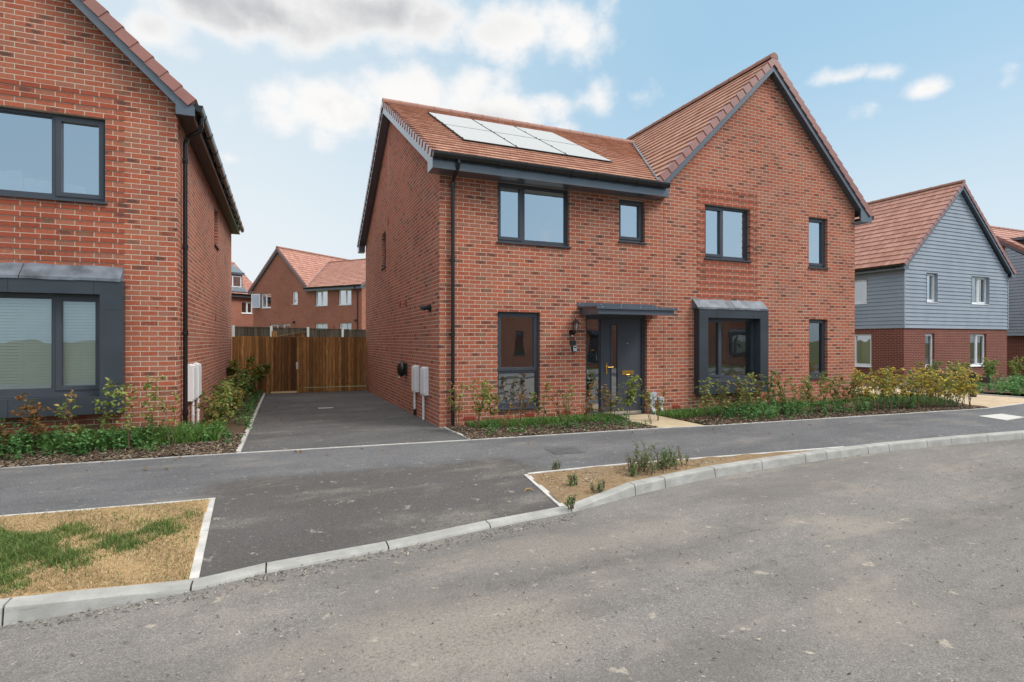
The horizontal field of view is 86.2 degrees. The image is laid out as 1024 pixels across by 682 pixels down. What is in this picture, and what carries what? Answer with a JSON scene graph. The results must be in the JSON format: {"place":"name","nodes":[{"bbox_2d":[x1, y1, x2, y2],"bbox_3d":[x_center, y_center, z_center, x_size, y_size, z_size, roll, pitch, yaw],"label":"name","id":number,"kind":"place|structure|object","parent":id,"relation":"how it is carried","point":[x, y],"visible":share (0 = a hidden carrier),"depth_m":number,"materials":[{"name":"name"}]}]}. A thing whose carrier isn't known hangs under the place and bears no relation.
{"place":"outdoors","nodes":[
{"label":"outdoors","id":0,"kind":"place"},
{"bbox_2d":[241,390,464,451],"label":"driveway","id":1,"kind":"structure","parent":0,"point":[358,418],"depth_m":10.41,"materials":[{"name":"grey asphalt"}]},
{"bbox_2d":[271,337,297,393],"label":"timber gate","id":2,"kind":"structure","parent":1,"relation":"on","point":[284,365],"depth_m":17.55,"materials":[{"name":"brown wood"}]},
{"bbox_2d":[297,337,365,392],"bbox_3d":[-5.958,0.789,18.132,2.171,1.854,0.105,0,0,-23],"label":"timber fence","id":3,"kind":"object","parent":1,"relation":"on","point":[325,364],"visible":0.97,"depth_m":18.09,"materials":[{"name":"brown wood"}]},
{"bbox_2d":[0,439,1023,681],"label":"road","id":4,"kind":"structure","parent":0,"point":[481,639],"depth_m":3.61,"materials":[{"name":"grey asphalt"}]},
{"bbox_2d":[2,514,575,627],"bbox_3d":[-1.711,1.714,3.997,5.493,0.035,0.247,0,0,-30],"label":"kerb grit","id":5,"kind":"object","parent":4,"relation":"on","point":[145,602],"visible":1,"depth_m":3.94,"materials":[{"name":"grey gravel"}]},
{"bbox_2d":[0,404,1023,577],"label":"pavement","id":6,"kind":"structure","parent":0,"point":[274,506],"depth_m":6.30,"materials":[{"name":"grey asphalt"}]},
{"bbox_2d":[544,447,585,454],"bbox_3d":[0.761,1.584,7.890,0.480,0.032,0.420,0,0,-19],"label":"manhole cover","id":7,"kind":"object","parent":6,"relation":"on","point":[563,450],"visible":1,"depth_m":7.85,"materials":[{"name":"metal"}]},
{"bbox_2d":[979,414,1023,420],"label":"access slab","id":8,"kind":"structure","parent":6,"relation":"on","point":[1005,417],"depth_m":11.37,"materials":[{"name":"white concrete"}]},
{"bbox_2d":[11,374,1023,598],"bbox_3d":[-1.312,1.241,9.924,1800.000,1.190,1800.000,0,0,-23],"label":"ground","id":9,"kind":"structure","parent":0,"point":[594,392],"depth_m":18.12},
{"bbox_2d":[0,499,209,598],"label":"verge turf","id":10,"kind":"structure","parent":9,"relation":"on","point":[141,564],"depth_m":4.15,"materials":[{"name":"plant"}]},
{"bbox_2d":[0,0,243,466],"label":"brick house","id":11,"kind":"structure","parent":9,"relation":"on","point":[120,220],"depth_m":7.93,"materials":[{"name":"red brick"}]},
{"bbox_2d":[0,293,99,398],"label":"window","id":12,"kind":"structure","parent":11,"relation":"in","point":[72,355],"depth_m":7.75,"materials":[{"name":"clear glass"}]},
{"bbox_2d":[0,107,107,204],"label":"window","id":13,"kind":"structure","parent":11,"relation":"in","point":[44,156],"depth_m":7.78,"materials":[{"name":"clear glass"}]},
{"bbox_2d":[188,364,196,425],"bbox_3d":[-5.492,0.981,9.416,0.088,1.170,0.420,0,0,-23],"label":"meter box","id":14,"kind":"object","parent":11,"relation":"attached to","point":[192,382],"visible":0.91,"depth_m":9.26,"materials":[{"name":"white plastic"}]},
{"bbox_2d":[193,362,201,421],"bbox_3d":[-5.733,0.981,9.987,0.088,1.170,0.430,0,0,-23],"label":"meter box","id":15,"kind":"object","parent":11,"relation":"attached to","point":[199,379],"visible":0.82,"depth_m":10.01,"materials":[{"name":"white plastic"}]},
{"bbox_2d":[3,426,244,465],"bbox_3d":[-8.189,1.489,6.687,8.810,0.147,1.625,0,0,-23],"label":"bed","id":16,"kind":"object","parent":9,"relation":"on","point":[238,429],"visible":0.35,"depth_m":7.69,"materials":[{"name":"brown soil"}]},
{"bbox_2d":[10,393,53,450],"bbox_3d":[-6.291,1.091,7.206,0.476,0.829,0.465,0,0,-23],"label":"shrub","id":17,"kind":"object","parent":16,"relation":"on","point":[35,424],"visible":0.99,"depth_m":7.17,"materials":[{"name":"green plant"}]},
{"bbox_2d":[51,390,84,451],"bbox_3d":[-5.927,1.097,7.316,0.331,0.858,0.439,0,0,-23],"label":"shrub","id":18,"kind":"object","parent":16,"relation":"on","point":[62,415],"visible":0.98,"depth_m":7.30,"materials":[{"name":"green plant"}]},
{"bbox_2d":[0,414,224,460],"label":"weeds","id":19,"kind":"object","parent":16,"relation":"on","point":[22,439],"visible":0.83,"depth_m":7.32,"materials":[{"name":"green plant"}]},
{"bbox_2d":[92,377,132,443],"bbox_3d":[-5.628,1.003,7.622,0.424,1.009,0.457,0,0,21],"label":"shrub","id":20,"kind":"object","parent":16,"relation":"on","point":[98,409],"visible":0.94,"depth_m":7.57,"materials":[{"name":"green plant"}]},
{"bbox_2d":[0,419,229,453],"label":"lawn grass","id":21,"kind":"structure","parent":16,"relation":"on","point":[178,437],"depth_m":7.83,"materials":[{"name":"green plant"}]},
{"bbox_2d":[0,432,243,466],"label":"bark chips","id":22,"kind":"object","parent":16,"relation":"on","point":[125,453],"visible":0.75,"depth_m":7.36,"materials":[{"name":"brown wood"}]},
{"bbox_2d":[109,387,142,448],"bbox_3d":[-5.307,1.085,7.549,0.301,0.892,0.467,0,0,5],"label":"shrub","id":23,"kind":"object","parent":16,"relation":"on","point":[123,394],"visible":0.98,"depth_m":7.52,"materials":[{"name":"green plant"}]},
{"bbox_2d":[136,375,165,436],"bbox_3d":[-5.164,0.990,7.841,0.380,1.006,0.384,0,0,-23],"label":"shrub","id":24,"kind":"object","parent":16,"relation":"on","point":[154,398],"visible":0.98,"depth_m":7.84,"materials":[{"name":"green plant"}]},
{"bbox_2d":[156,390,180,444],"bbox_3d":[-4.839,1.112,7.734,0.339,0.835,0.195,0,0,-56],"label":"shrub","id":25,"kind":"object","parent":16,"relation":"on","point":[172,408],"visible":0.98,"depth_m":7.76,"materials":[{"name":"green plant"}]},
{"bbox_2d":[194,390,226,424],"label":"shrub","id":26,"kind":"object","parent":16,"relation":"on","point":[212,414],"visible":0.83,"depth_m":8.60,"materials":[{"name":"green plant"}]},
{"bbox_2d":[201,393,262,432],"bbox_3d":[-6.555,1.595,13.032,0.950,0.122,8.801,0,0,-23],"label":"side bed","id":27,"kind":"object","parent":9,"relation":"on","point":[232,423],"visible":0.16,"depth_m":11.19,"materials":[{"name":"green soil"}]},
{"bbox_2d":[209,380,235,424],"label":"shrub","id":28,"kind":"object","parent":27,"relation":"on","point":[223,410],"visible":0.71,"depth_m":9.17,"materials":[{"name":"green plant"}]},
{"bbox_2d":[217,387,244,424],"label":"shrub","id":29,"kind":"object","parent":27,"relation":"on","point":[234,407],"visible":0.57,"depth_m":10.20,"materials":[{"name":"green plant"}]},
{"bbox_2d":[219,387,264,443],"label":"weeds","id":30,"kind":"object","parent":27,"relation":"on","point":[249,406],"visible":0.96,"depth_m":11.46,"materials":[{"name":"green plant"}]},
{"bbox_2d":[243,355,270,393],"bbox_3d":[-7.722,1.051,16.595,0.848,1.233,0.745,0,0,-23],"label":"laurel","id":31,"kind":"object","parent":27,"relation":"on","point":[267,367],"visible":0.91,"depth_m":16.61,"materials":[{"name":"green plant"}]},
{"bbox_2d":[231,262,252,327],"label":"brick house","id":32,"kind":"structure","parent":9,"relation":"on","point":[241,308],"depth_m":48.76,"materials":[{"name":"red brick"}]},
{"bbox_2d":[232,336,270,393],"bbox_3d":[-8.191,0.780,17.210,1.100,1.873,0.130,0,0,-23],"label":"timber fence","id":33,"kind":"object","parent":9,"relation":"on","point":[258,347],"visible":0.51,"depth_m":17.20,"materials":[{"name":"brown wood"}]},
{"bbox_2d":[231,325,365,360],"bbox_3d":[-9.737,0.336,26.355,6.961,2.060,0.125,0,0,-43],"label":"fence","id":34,"kind":"object","parent":9,"relation":"on","point":[236,331],"visible":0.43,"depth_m":25.86,"materials":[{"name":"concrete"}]},
{"bbox_2d":[247,246,365,329],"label":"brick house","id":35,"kind":"structure","parent":9,"relation":"on","point":[289,288],"depth_m":43.23,"materials":[{"name":"red brick"}]},
{"bbox_2d":[316,291,327,305],"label":"window","id":36,"kind":"structure","parent":35,"relation":"in","point":[321,296],"depth_m":41.87,"materials":[{"name":"white plastic"}]},
{"bbox_2d":[338,289,350,305],"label":"window","id":37,"kind":"structure","parent":35,"relation":"in","point":[344,295],"depth_m":40.86,"materials":[{"name":"white plastic"}]},
{"bbox_2d":[0,430,1023,625],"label":"kerb","id":38,"kind":"structure","parent":9,"relation":"on","point":[33,607],"depth_m":4.74,"materials":[{"name":"concrete"}]},
{"bbox_2d":[0,386,1023,580],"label":"edging","id":39,"kind":"object","parent":9,"relation":"on","point":[197,562],"visible":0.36,"depth_m":7.31,"materials":[{"name":"concrete"}]},
{"bbox_2d":[445,420,656,438],"bbox_3d":[0.703,1.554,9.894,3.510,0.024,1.640,0,0,-23],"label":"front bed","id":40,"kind":"object","parent":9,"relation":"on","point":[534,430],"visible":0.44,"depth_m":9.55,"materials":[{"name":"brown wood"}]},
{"bbox_2d":[443,382,466,428],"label":"shrub","id":41,"kind":"object","parent":40,"relation":"on","point":[451,403],"visible":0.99,"depth_m":9.53,"materials":[{"name":"green plant"}]},
{"bbox_2d":[465,380,494,430],"bbox_3d":[-0.537,1.121,9.342,0.536,0.926,0.400,0,0,-23],"label":"shrub","id":42,"kind":"object","parent":40,"relation":"on","point":[483,402],"visible":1,"depth_m":9.36,"materials":[{"name":"green plant"}]},
{"bbox_2d":[528,383,552,426],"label":"shrub","id":43,"kind":"object","parent":40,"relation":"on","point":[543,396],"visible":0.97,"depth_m":9.66,"materials":[{"name":"green plant"}]},
{"bbox_2d":[466,412,627,428],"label":"lawn grass","id":44,"kind":"structure","parent":40,"relation":"on","point":[528,420],"depth_m":10.24,"materials":[{"name":"green plant"}]},
{"bbox_2d":[480,411,649,433],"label":"weeds","id":45,"kind":"object","parent":40,"relation":"on","point":[569,423],"visible":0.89,"depth_m":9.83,"materials":[{"name":"green plant"}]},
{"bbox_2d":[579,381,597,427],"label":"shrub","id":46,"kind":"object","parent":40,"relation":"on","point":[588,392],"visible":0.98,"depth_m":9.60,"materials":[{"name":"green plant"}]},
{"bbox_2d":[601,384,626,426],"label":"shrub","id":47,"kind":"object","parent":40,"relation":"on","point":[611,404],"visible":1,"depth_m":9.82,"materials":[{"name":"green plant"}]},
{"bbox_2d":[619,375,641,419],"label":"shrub","id":48,"kind":"object","parent":40,"relation":"on","point":[632,392],"visible":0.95,"depth_m":10.69,"materials":[{"name":"green plant"}]},
{"bbox_2d":[357,52,873,427],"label":"brick house","id":49,"kind":"structure","parent":9,"relation":"on","point":[681,252],"depth_m":12.11,"materials":[{"name":"red brick"}]},
{"bbox_2d":[412,365,418,414],"bbox_3d":[-2.045,1.038,11.550,0.088,1.055,0.375,0,0,-23],"label":"meter box","id":50,"kind":"object","parent":49,"relation":"attached to","point":[415,378],"visible":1,"depth_m":11.42,"materials":[{"name":"white plastic"}]},
{"bbox_2d":[420,366,428,419],"bbox_3d":[-1.743,1.038,10.834,0.088,1.055,0.390,0,0,-23],"label":"meter box","id":51,"kind":"object","parent":49,"relation":"attached to","point":[424,381],"visible":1,"depth_m":10.72,"materials":[{"name":"white plastic"}]},
{"bbox_2d":[428,112,490,131],"bbox_3d":[-1.302,-5.309,13.279,1.167,0.858,1.480,0,0,-23],"label":"solar panel","id":52,"kind":"object","parent":49,"relation":"on","point":[455,121],"visible":0.98,"depth_m":13.19,"materials":[{"name":"white glass"}]},
{"bbox_2d":[444,124,516,148],"bbox_3d":[-0.723,-4.458,11.904,1.167,0.858,1.480,0,0,-23],"label":"solar panel","id":53,"kind":"object","parent":49,"relation":"on","point":[477,136],"visible":1,"depth_m":11.73,"materials":[{"name":"white glass"}]},
{"bbox_2d":[473,119,535,138],"bbox_3d":[-0.217,-5.309,13.736,1.167,0.858,1.480,0,0,-23],"label":"solar panel","id":54,"kind":"object","parent":49,"relation":"on","point":[502,128],"visible":0.79,"depth_m":13.64,"materials":[{"name":"white glass"}]},
{"bbox_2d":[497,312,540,409],"bbox_3d":[0.124,0.375,10.586,0.950,1.868,0.195,0,0,-23],"label":"window","id":55,"kind":"structure","parent":49,"relation":"in","point":[500,370],"depth_m":10.61,"materials":[{"name":"grey plastic"}]},
{"bbox_2d":[493,132,565,155],"bbox_3d":[0.362,-4.458,12.361,1.167,0.858,1.480,0,0,-23],"label":"solar panel","id":56,"kind":"object","parent":49,"relation":"on","point":[526,143],"visible":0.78,"depth_m":12.19,"materials":[{"name":"white glass"}]},
{"bbox_2d":[496,182,571,247],"bbox_3d":[0.421,-2.445,10.712,1.595,1.177,0.195,0,0,-23],"label":"window","id":57,"kind":"structure","parent":49,"relation":"in","point":[526,215],"depth_m":10.76,"materials":[{"name":"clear glass"}]},
{"bbox_2d":[514,126,578,145],"bbox_3d":[0.867,-5.309,14.193,1.167,0.858,1.480,0,0,-23],"label":"solar panel","id":58,"kind":"object","parent":49,"relation":"on","point":[544,135],"visible":0.77,"depth_m":14.11,"materials":[{"name":"white glass"}]},
{"bbox_2d":[538,139,611,162],"bbox_3d":[1.447,-4.458,12.818,1.167,0.858,1.480,0,0,-23],"label":"solar panel","id":59,"kind":"object","parent":49,"relation":"on","point":[571,150],"visible":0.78,"depth_m":12.65,"materials":[{"name":"white glass"}]},
{"bbox_2d":[604,318,640,413],"bbox_3d":[2.339,0.537,11.562,0.940,2.013,0.116,0,0,-23],"label":"door","id":60,"kind":"structure","parent":49,"relation":"in","point":[628,331],"depth_m":11.58,"materials":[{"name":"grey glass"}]},
{"bbox_2d":[618,199,646,243],"bbox_3d":[2.515,-2.521,11.594,0.710,0.917,0.195,0,0,-23],"label":"window","id":61,"kind":"structure","parent":49,"relation":"in","point":[630,212],"depth_m":11.66,"materials":[{"name":"clear glass"}]},
{"bbox_2d":[704,205,752,261],"bbox_3d":[4.939,-2.462,12.615,1.406,1.244,0.195,0,0,-23],"label":"window","id":62,"kind":"structure","parent":49,"relation":"in","point":[725,228],"depth_m":12.68,"materials":[{"name":"clear glass"}]},
{"bbox_2d":[708,318,753,381],"bbox_3d":[4.993,0.196,12.603,1.596,1.426,0.130,0,0,-23],"label":"window","id":63,"kind":"structure","parent":49,"relation":"in","point":[718,375],"depth_m":12.53,"materials":[{"name":"grey plastic"}]},
{"bbox_2d":[808,218,829,268],"bbox_3d":[7.650,-2.451,13.758,0.725,1.276,0.195,0,0,-23],"label":"window","id":64,"kind":"structure","parent":49,"relation":"in","point":[816,226],"depth_m":13.84,"materials":[{"name":"clear glass"}]},
{"bbox_2d":[809,319,829,378],"bbox_3d":[7.657,0.198,13.761,0.710,1.484,0.195,0,0,-23],"label":"window","id":65,"kind":"structure","parent":49,"relation":"in","point":[822,322],"depth_m":13.88,"materials":[{"name":"grey plastic"}]},
{"bbox_2d":[671,401,988,424],"bbox_3d":[7.406,1.554,12.412,8.800,0.024,2.234,0,0,-23],"label":"bed","id":66,"kind":"object","parent":9,"relation":"on","point":[861,413],"visible":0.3,"depth_m":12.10,"materials":[{"name":"brown wood"}]},
{"bbox_2d":[695,377,714,419],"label":"shrub","id":67,"kind":"object","parent":66,"relation":"on","point":[703,397],"visible":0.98,"depth_m":10.86,"materials":[{"name":"green plant"}]},
{"bbox_2d":[713,378,731,417],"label":"shrub","id":68,"kind":"object","parent":66,"relation":"on","point":[722,401],"visible":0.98,"depth_m":11.05,"materials":[{"name":"green plant"}]},
{"bbox_2d":[729,375,747,416],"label":"shrub","id":69,"kind":"object","parent":66,"relation":"on","point":[738,394],"visible":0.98,"depth_m":11.07,"materials":[{"name":"green plant"}]},
{"bbox_2d":[739,372,759,415],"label":"shrub","id":70,"kind":"object","parent":66,"relation":"on","point":[748,392],"visible":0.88,"depth_m":11.14,"materials":[{"name":"green plant"}]},
{"bbox_2d":[651,398,857,418],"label":"lawn grass","id":71,"kind":"structure","parent":66,"relation":"on","point":[681,413],"depth_m":11.60,"materials":[{"name":"green plant"}]},
{"bbox_2d":[749,374,765,409],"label":"shrub","id":72,"kind":"object","parent":66,"relation":"on","point":[759,390],"visible":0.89,"depth_m":11.35,"materials":[{"name":"green plant"}]},
{"bbox_2d":[762,370,781,409],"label":"shrub","id":73,"kind":"object","parent":66,"relation":"on","point":[771,385],"visible":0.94,"depth_m":11.38,"materials":[{"name":"green plant"}]},
{"bbox_2d":[773,378,792,414],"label":"shrub","id":74,"kind":"object","parent":66,"relation":"on","point":[782,400],"visible":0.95,"depth_m":11.49,"materials":[{"name":"green plant"}]},
{"bbox_2d":[785,375,813,412],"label":"shrub","id":75,"kind":"object","parent":66,"relation":"on","point":[800,392],"visible":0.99,"depth_m":11.57,"materials":[{"name":"green plant"}]},
{"bbox_2d":[688,392,959,418],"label":"weeds","id":76,"kind":"object","parent":66,"relation":"on","point":[743,408],"visible":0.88,"depth_m":11.67,"materials":[{"name":"green plant"}]},
{"bbox_2d":[815,371,836,411],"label":"shrub","id":77,"kind":"object","parent":66,"relation":"on","point":[825,391],"visible":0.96,"depth_m":11.78,"materials":[{"name":"green plant"}]},
{"bbox_2d":[826,374,846,412],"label":"shrub","id":78,"kind":"object","parent":66,"relation":"on","point":[836,392],"visible":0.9,"depth_m":11.88,"materials":[{"name":"green plant"}]},
{"bbox_2d":[848,368,870,410],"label":"shrub","id":79,"kind":"object","parent":66,"relation":"on","point":[861,393],"visible":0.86,"depth_m":12.15,"materials":[{"name":"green plant"}]},
{"bbox_2d":[848,373,872,410],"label":"shrub","id":80,"kind":"object","parent":66,"relation":"on","point":[856,389],"visible":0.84,"depth_m":12.04,"materials":[{"name":"green plant"}]},
{"bbox_2d":[858,370,886,410],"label":"shrub","id":81,"kind":"object","parent":66,"relation":"on","point":[873,386],"visible":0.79,"depth_m":12.17,"materials":[{"name":"green plant"}]},
{"bbox_2d":[865,366,891,409],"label":"shrub","id":82,"kind":"object","parent":66,"relation":"on","point":[881,392],"visible":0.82,"depth_m":12.23,"materials":[{"name":"green plant"}]},
{"bbox_2d":[871,367,895,408],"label":"shrub","id":83,"kind":"object","parent":66,"relation":"on","point":[887,391],"visible":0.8,"depth_m":12.28,"materials":[{"name":"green plant"}]},
{"bbox_2d":[855,393,951,405],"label":"lawn grass","id":84,"kind":"structure","parent":66,"relation":"on","point":[915,401],"depth_m":13.83,"materials":[{"name":"green plant"}]},
{"bbox_2d":[893,368,922,408],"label":"shrub","id":85,"kind":"object","parent":66,"relation":"on","point":[902,380],"visible":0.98,"depth_m":12.38,"materials":[{"name":"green plant"}]},
{"bbox_2d":[908,369,930,407],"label":"shrub","id":86,"kind":"object","parent":66,"relation":"on","point":[922,382],"visible":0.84,"depth_m":12.49,"materials":[{"name":"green plant"}]},
{"bbox_2d":[910,367,942,407],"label":"shrub","id":87,"kind":"object","parent":66,"relation":"on","point":[926,389],"visible":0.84,"depth_m":12.54,"materials":[{"name":"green plant"}]},
{"bbox_2d":[928,371,948,407],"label":"shrub","id":88,"kind":"object","parent":66,"relation":"on","point":[939,388],"visible":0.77,"depth_m":12.57,"materials":[{"name":"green plant"}]},
{"bbox_2d":[928,366,956,406],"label":"shrub","id":89,"kind":"object","parent":66,"relation":"on","point":[947,385],"visible":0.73,"depth_m":12.65,"materials":[{"name":"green plant"}]},
{"bbox_2d":[938,371,962,407],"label":"shrub","id":90,"kind":"object","parent":66,"relation":"on","point":[951,390],"visible":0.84,"depth_m":12.67,"materials":[{"name":"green plant"}]},
{"bbox_2d":[946,372,974,406],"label":"shrub","id":91,"kind":"object","parent":66,"relation":"on","point":[962,386],"visible":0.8,"depth_m":12.71,"materials":[{"name":"green plant"}]},
{"bbox_2d":[958,367,982,406],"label":"shrub","id":92,"kind":"object","parent":66,"relation":"on","point":[973,385],"visible":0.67,"depth_m":12.81,"materials":[{"name":"yellow plant"}]},
{"bbox_2d":[855,378,1023,393],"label":"front bed","id":93,"kind":"object","parent":9,"relation":"on","point":[994,390],"visible":0.14,"depth_m":18.84,"materials":[{"name":"green soil"}]},
{"bbox_2d":[930,373,1023,395],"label":"weeds","id":94,"kind":"object","parent":93,"relation":"on","point":[1011,386],"visible":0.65,"depth_m":17.36,"materials":[{"name":"green plant"}]},
{"bbox_2d":[990,226,1023,374],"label":"boarded house","id":95,"kind":"structure","parent":9,"relation":"on","point":[1011,241],"depth_m":29.61,"materials":[{"name":"grey wood"}]},
{"bbox_2d":[96,0,1023,282],"label":"sky","id":96,"kind":"structure","parent":0,"point":[908,95],"materials":[{"name":"blue"}]},
{"bbox_2d":[622,414,702,427],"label":"path","id":97,"kind":"structure","parent":0,"point":[663,421],"depth_m":10.60,"materials":[{"name":"beige concrete"}]},
{"bbox_2d":[528,450,812,505],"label":"verge soil","id":98,"kind":"structure","parent":0,"point":[581,490],"depth_m":6.51,"materials":[{"name":"brown soil"}]},
{"bbox_2d":[536,456,735,489],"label":"pebbles","id":99,"kind":"object","parent":98,"relation":"on","point":[619,472],"visible":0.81,"depth_m":6.66,"materials":[{"name":"beige gravel"}]},
{"bbox_2d":[632,438,672,474],"bbox_3d":[1.693,1.398,6.610,0.492,0.461,0.385,0,0,10],"label":"weed","id":100,"kind":"object","parent":98,"relation":"on","point":[645,461],"visible":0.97,"depth_m":6.60,"materials":[{"name":"green plant"}]},
{"bbox_2d":[654,449,678,469],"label":"weed","id":101,"kind":"object","parent":98,"relation":"on","point":[663,458],"visible":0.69,"depth_m":6.82,"materials":[{"name":"green plant"}]},
{"bbox_2d":[855,179,1016,380],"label":"boarded house","id":102,"kind":"structure","parent":0,"point":[933,266],"depth_m":24.32,"materials":[{"name":"wood"}]},
{"bbox_2d":[855,334,870,366],"bbox_3d":[15.561,0.421,25.179,0.195,1.490,2.070,0,0,-23],"label":"window","id":103,"kind":"structure","parent":102,"relation":"in","point":[856,364],"depth_m":24.77,"materials":[{"name":"white plastic"}]},
{"bbox_2d":[927,273,937,302],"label":"window","id":104,"kind":"structure","parent":102,"relation":"in","point":[930,277],"depth_m":23.82,"materials":[{"name":"white plastic"}]},
{"bbox_2d":[970,334,983,366],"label":"window","id":105,"kind":"structure","parent":102,"relation":"in","point":[975,364],"depth_m":25.09,"materials":[{"name":"white plastic"}]},
{"bbox_2d":[972,277,985,304],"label":"window","id":106,"kind":"structure","parent":102,"relation":"in","point":[977,279],"depth_m":25.14,"materials":[{"name":"white plastic"}]},
{"bbox_2d":[855,386,1023,406],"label":"block paving","id":107,"kind":"structure","parent":0,"point":[988,401],"depth_m":14.52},
{"bbox_2d":[922,370,989,396],"bbox_3d":[13.045,1.286,16.094,0.197,0.760,2.470,0,0,1],"label":"knee rail fence","id":108,"kind":"object","parent":107,"relation":"on","point":[986,380],"visible":0.36,"depth_m":15.45,"materials":[{"name":"brown wood"}]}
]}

